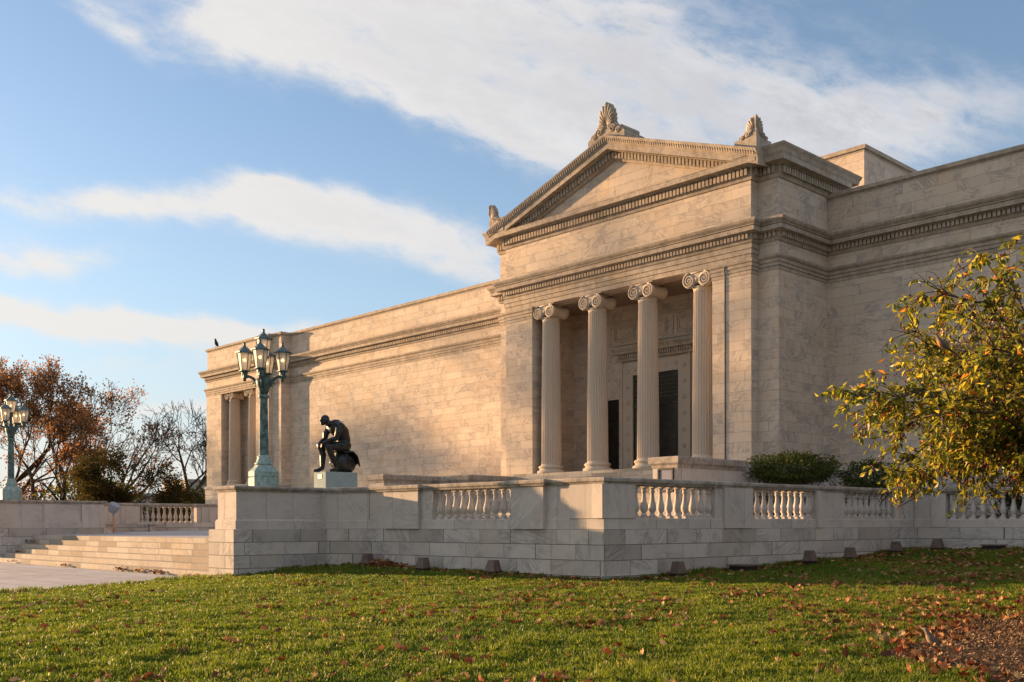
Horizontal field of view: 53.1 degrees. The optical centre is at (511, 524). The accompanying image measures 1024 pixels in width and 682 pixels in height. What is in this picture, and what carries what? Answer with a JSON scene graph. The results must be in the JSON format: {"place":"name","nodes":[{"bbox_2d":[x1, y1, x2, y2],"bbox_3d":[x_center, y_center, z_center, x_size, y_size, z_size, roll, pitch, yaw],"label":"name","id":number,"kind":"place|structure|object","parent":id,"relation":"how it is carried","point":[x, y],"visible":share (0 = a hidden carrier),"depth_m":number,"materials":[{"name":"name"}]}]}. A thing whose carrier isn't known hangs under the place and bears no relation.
{"place":"outdoors","nodes":[
{"label":"outdoors","id":0,"kind":"place"},
{"bbox_2d":[0,562,181,591],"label":"forecourt paving","id":1,"kind":"structure","parent":0,"point":[13,575],"depth_m":37.02,"materials":[{"name":"grey concrete"}]},
{"bbox_2d":[0,535,208,576],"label":"terrace steps","id":2,"kind":"structure","parent":1,"relation":"on","point":[177,556],"depth_m":43.54,"materials":[{"name":"stone"}]},
{"bbox_2d":[55,530,208,537],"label":"terrace paving","id":3,"kind":"structure","parent":0,"point":[191,533],"depth_m":51.54,"materials":[{"name":"stone"}]},
{"bbox_2d":[108,502,120,532],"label":"sign on a post","id":4,"kind":"object","parent":3,"relation":"on","point":[114,507],"visible":0.97,"depth_m":56.28,"materials":[{"name":"grey metal"}]},
{"bbox_2d":[105,522,162,532],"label":"stone bench","id":5,"kind":"object","parent":3,"relation":"on","point":[109,526],"visible":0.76,"depth_m":59.60,"materials":[{"name":"stone"}]},
{"bbox_2d":[104,503,217,531],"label":"balustrade","id":6,"kind":"object","parent":3,"relation":"on","point":[204,517],"visible":0.3,"depth_m":62.70,"materials":[{"name":"stone"}]},
{"bbox_2d":[314,471,357,487],"bbox_3d":[-6.745,-0.735,39.206,1.455,2.500,0.800,0,0,-44],"label":"stone pedestal","id":7,"kind":"object","parent":3,"relation":"on","point":[326,479],"visible":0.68,"depth_m":38.82,"materials":[{"name":"white stone"}]},
{"bbox_2d":[313,415,359,471],"bbox_3d":[-6.718,-3.068,39.237,1.692,2.174,1.080,0,0,-44],"label":"bronze statue","id":8,"kind":"object","parent":7,"relation":"on","point":[342,456],"visible":1,"depth_m":39.01,"materials":[{"name":"black metal"}]},
{"bbox_2d":[366,474,512,504],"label":"stair wall","id":9,"kind":"structure","parent":3,"relation":"on","point":[377,480],"depth_m":52.01,"materials":[{"name":"stone"}]},
{"bbox_2d":[443,467,652,516],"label":"portico stair","id":10,"kind":"object","parent":3,"relation":"on","point":[646,473],"visible":0.06,"depth_m":49.33,"materials":[{"name":"stone"}]},
{"bbox_2d":[648,456,762,515],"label":"stair wall","id":11,"kind":"structure","parent":3,"relation":"on","point":[703,469],"depth_m":38.60,"materials":[{"name":"stone"}]},
{"bbox_2d":[657,468,673,491],"bbox_3d":[5.712,-1.648,38.100,0.070,0.870,0.720,0,0,-44],"label":"notice board","id":12,"kind":"object","parent":11,"relation":"attached to","point":[665,473],"visible":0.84,"depth_m":38.09,"materials":[{"name":"white paper"}]},
{"bbox_2d":[745,449,845,515],"bbox_3d":[11.176,-1.375,40.803,4.059,3.362,4.314,0,0,8],"label":"shrub","id":13,"kind":"object","parent":3,"relation":"on","point":[812,468],"visible":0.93,"depth_m":39.94,"materials":[{"name":"green plant"}]},
{"bbox_2d":[821,455,922,515],"bbox_3d":[14.058,-1.216,40.142,3.340,3.023,3.852,0,0,-44],"label":"shrub","id":14,"kind":"object","parent":3,"relation":"on","point":[862,481],"visible":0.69,"depth_m":39.59,"materials":[{"name":"green plant"}]},
{"bbox_2d":[135,493,158,521],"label":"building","id":15,"kind":"structure","parent":0,"point":[144,520],"depth_m":242.36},
{"bbox_2d":[161,479,206,512],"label":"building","id":16,"kind":"structure","parent":0,"point":[195,484],"depth_m":246.79,"materials":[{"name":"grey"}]},
{"bbox_2d":[0,544,1023,681],"bbox_3d":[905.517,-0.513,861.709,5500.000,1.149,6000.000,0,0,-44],"label":"lawn","id":17,"kind":"structure","parent":0,"point":[582,655],"depth_m":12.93,"materials":[{"name":"plant"}]},
{"bbox_2d":[0,475,73,499],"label":"bush","id":18,"kind":"object","parent":17,"relation":"on","point":[25,493],"visible":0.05,"depth_m":134.95,"materials":[{"name":"green plant"}]},
{"bbox_2d":[0,500,106,556],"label":"terrace wall","id":19,"kind":"structure","parent":17,"relation":"on","point":[21,521],"depth_m":53.98,"materials":[{"name":"stone"}]},
{"bbox_2d":[0,394,29,499],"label":"lamp post","id":20,"kind":"object","parent":19,"relation":"on","point":[11,413],"visible":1,"depth_m":53.41,"materials":[{"name":"teal metal"}]},
{"bbox_2d":[25,474,116,500],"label":"bush","id":21,"kind":"object","parent":17,"relation":"on","point":[57,493],"visible":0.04,"depth_m":128.45,"materials":[{"name":"green plant"}]},
{"bbox_2d":[0,354,147,491],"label":"oak tree","id":22,"kind":"object","parent":17,"relation":"on","point":[12,383],"visible":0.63,"depth_m":136.96,"materials":[{"name":"brown plant"}]},
{"bbox_2d":[0,390,194,500],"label":"oak tree","id":23,"kind":"object","parent":17,"relation":"on","point":[59,466],"visible":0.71,"depth_m":130.37,"materials":[{"name":"brown plant"}]},
{"bbox_2d":[66,472,154,517],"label":"bush","id":24,"kind":"object","parent":17,"relation":"on","point":[136,496],"visible":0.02,"depth_m":124.93,"materials":[{"name":"green plant"}]},
{"bbox_2d":[70,405,191,519],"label":"tree","id":25,"kind":"object","parent":17,"relation":"on","point":[132,467],"visible":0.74,"depth_m":128.98,"materials":[{"name":"brown plant"}]},
{"bbox_2d":[63,440,201,521],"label":"bush","id":26,"kind":"object","parent":17,"relation":"on","point":[94,486],"visible":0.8,"depth_m":109.81,"materials":[{"name":"green plant"}]},
{"bbox_2d":[144,488,189,521],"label":"bush","id":27,"kind":"object","parent":17,"relation":"on","point":[155,513],"visible":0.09,"depth_m":129.58,"materials":[{"name":"green plant"}]},
{"bbox_2d":[137,399,206,503],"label":"bare tree","id":28,"kind":"object","parent":17,"relation":"on","point":[203,444],"visible":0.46,"depth_m":133.85,"materials":[{"name":"brown plant"}]},
{"bbox_2d":[178,481,206,521],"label":"bush","id":29,"kind":"object","parent":17,"relation":"on","point":[200,493],"visible":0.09,"depth_m":127.22,"materials":[{"name":"green plant"}]},
{"bbox_2d":[360,553,374,564],"bbox_3d":[-4.979,1.281,35.292,0.350,0.550,0.450,0,0,-44],"label":"floodlight","id":30,"kind":"object","parent":17,"relation":"on","point":[366,558],"visible":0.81,"depth_m":35.20,"materials":[{"name":"grey paint"}]},
{"bbox_2d":[414,557,431,570],"bbox_3d":[-2.887,1.354,33.210,0.350,0.550,0.450,0,0,-44],"label":"floodlight","id":31,"kind":"object","parent":17,"relation":"on","point":[422,563],"visible":0.79,"depth_m":33.10,"materials":[{"name":"black metal"}]},
{"bbox_2d":[484,560,501,574],"bbox_3d":[-0.573,1.357,30.995,0.350,0.550,0.450,0,0,-44],"label":"floodlight","id":32,"kind":"object","parent":17,"relation":"on","point":[493,566],"visible":0.81,"depth_m":30.88,"materials":[{"name":"black metal"}]},
{"bbox_2d":[0,539,1023,681],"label":"fallen leaves","id":33,"kind":"object","parent":17,"relation":"on","point":[964,618],"visible":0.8,"depth_m":18.24,"materials":[{"name":"brown plant"}]},
{"bbox_2d":[198,102,1023,518],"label":"museum building","id":34,"kind":"structure","parent":17,"relation":"on","point":[640,302],"depth_m":49.21,"materials":[{"name":"stone"}]},
{"bbox_2d":[608,399,618,468],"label":"door","id":35,"kind":"structure","parent":34,"relation":"in","point":[613,405],"depth_m":54.08,"materials":[{"name":"brown metal"}]},
{"bbox_2d":[633,370,677,464],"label":"door","id":36,"kind":"structure","parent":34,"relation":"in","point":[668,380],"depth_m":51.53,"materials":[{"name":"brown metal"}]},
{"bbox_2d":[209,477,1023,579],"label":"terrace wall","id":37,"kind":"structure","parent":17,"relation":"on","point":[595,527],"depth_m":34.00,"materials":[{"name":"stone"}]},
{"bbox_2d":[235,329,291,486],"bbox_3d":[-8.723,-4.095,35.992,1.581,5.560,1.522,0,0,41],"label":"lamp post","id":38,"kind":"object","parent":37,"relation":"on","point":[263,471],"visible":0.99,"depth_m":35.83,"materials":[{"name":"metal"}]},
{"bbox_2d":[669,561,687,576],"bbox_3d":[4.844,1.357,29.800,0.450,0.550,0.350,0,0,-44],"label":"floodlight","id":39,"kind":"object","parent":17,"relation":"on","point":[678,567],"visible":0.81,"depth_m":29.69,"materials":[{"name":"black metal"}]},
{"bbox_2d":[726,564,759,570],"bbox_3d":[7.036,1.379,31.195,0.720,0.315,0.720,0,0,-44],"label":"ground light","id":40,"kind":"object","parent":17,"relation":"on","point":[739,567],"visible":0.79,"depth_m":31.01,"materials":[{"name":"black metal"}]},
{"bbox_2d":[802,550,817,563],"bbox_3d":[9.861,1.142,33.884,0.450,0.550,0.350,0,0,-44],"label":"floodlight","id":41,"kind":"object","parent":17,"relation":"on","point":[809,556],"visible":0.83,"depth_m":33.77,"materials":[{"name":"black metal"}]},
{"bbox_2d":[843,547,857,558],"bbox_3d":[11.741,1.078,35.535,0.450,0.550,0.350,0,0,-44],"label":"floodlight","id":42,"kind":"object","parent":17,"relation":"on","point":[850,553],"visible":0.79,"depth_m":35.42,"materials":[{"name":"black metal"}]},
{"bbox_2d":[889,541,903,552],"bbox_3d":[14.165,0.906,37.774,0.450,0.550,0.350,0,0,-44],"label":"floodlight","id":43,"kind":"object","parent":17,"relation":"on","point":[895,546],"visible":0.79,"depth_m":37.67,"materials":[{"name":"black metal"}]},
{"bbox_2d":[930,539,944,548],"bbox_3d":[16.062,0.823,38.682,0.350,0.550,0.450,0,0,-44],"label":"floodlight","id":44,"kind":"object","parent":17,"relation":"on","point":[937,543],"visible":0.79,"depth_m":38.58,"materials":[{"name":"black metal"}]},
{"bbox_2d":[887,617,1023,681],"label":"mulch bed","id":45,"kind":"object","parent":17,"relation":"on","point":[990,652],"visible":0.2,"depth_m":12.15,"materials":[{"name":"brown wood"}]},
{"bbox_2d":[815,222,1023,522],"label":"crabapple tree","id":46,"kind":"object","parent":45,"relation":"on","point":[967,435],"visible":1,"depth_m":13.84,"materials":[{"name":"green plant"}]},
{"bbox_2d":[933,334,952,351],"bbox_3d":[5.175,-2.178,12.295,0.229,0.233,0.098,0,0,17],"label":"robin","id":47,"kind":"object","parent":46,"relation":"on","point":[942,343],"visible":1,"depth_m":12.27,"materials":[{"name":"grey"}]},
{"bbox_2d":[921,627,941,646],"bbox_3d":[5.340,1.449,12.988,0.126,0.291,0.282,0,0,-44],"label":"robin","id":48,"kind":"object","parent":45,"relation":"on","point":[930,637],"visible":0.81,"depth_m":12.97,"materials":[{"name":"grey"}]},
{"bbox_2d":[980,544,1007,549],"bbox_3d":[17.512,0.888,37.231,0.720,0.315,0.720,0,0,-44],"label":"ground light","id":49,"kind":"object","parent":17,"relation":"on","point":[992,546],"visible":0.71,"depth_m":37.01,"materials":[{"name":"black metal"}]},
{"bbox_2d":[0,0,1023,500],"label":"sky","id":50,"kind":"structure","parent":0,"point":[177,177],"materials":[{"name":"blue"}]},
{"bbox_2d":[968,468,1023,518],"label":"shrub","id":51,"kind":"object","parent":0,"point":[1008,498],"visible":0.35,"depth_m":38.54,"materials":[{"name":"green plant"}]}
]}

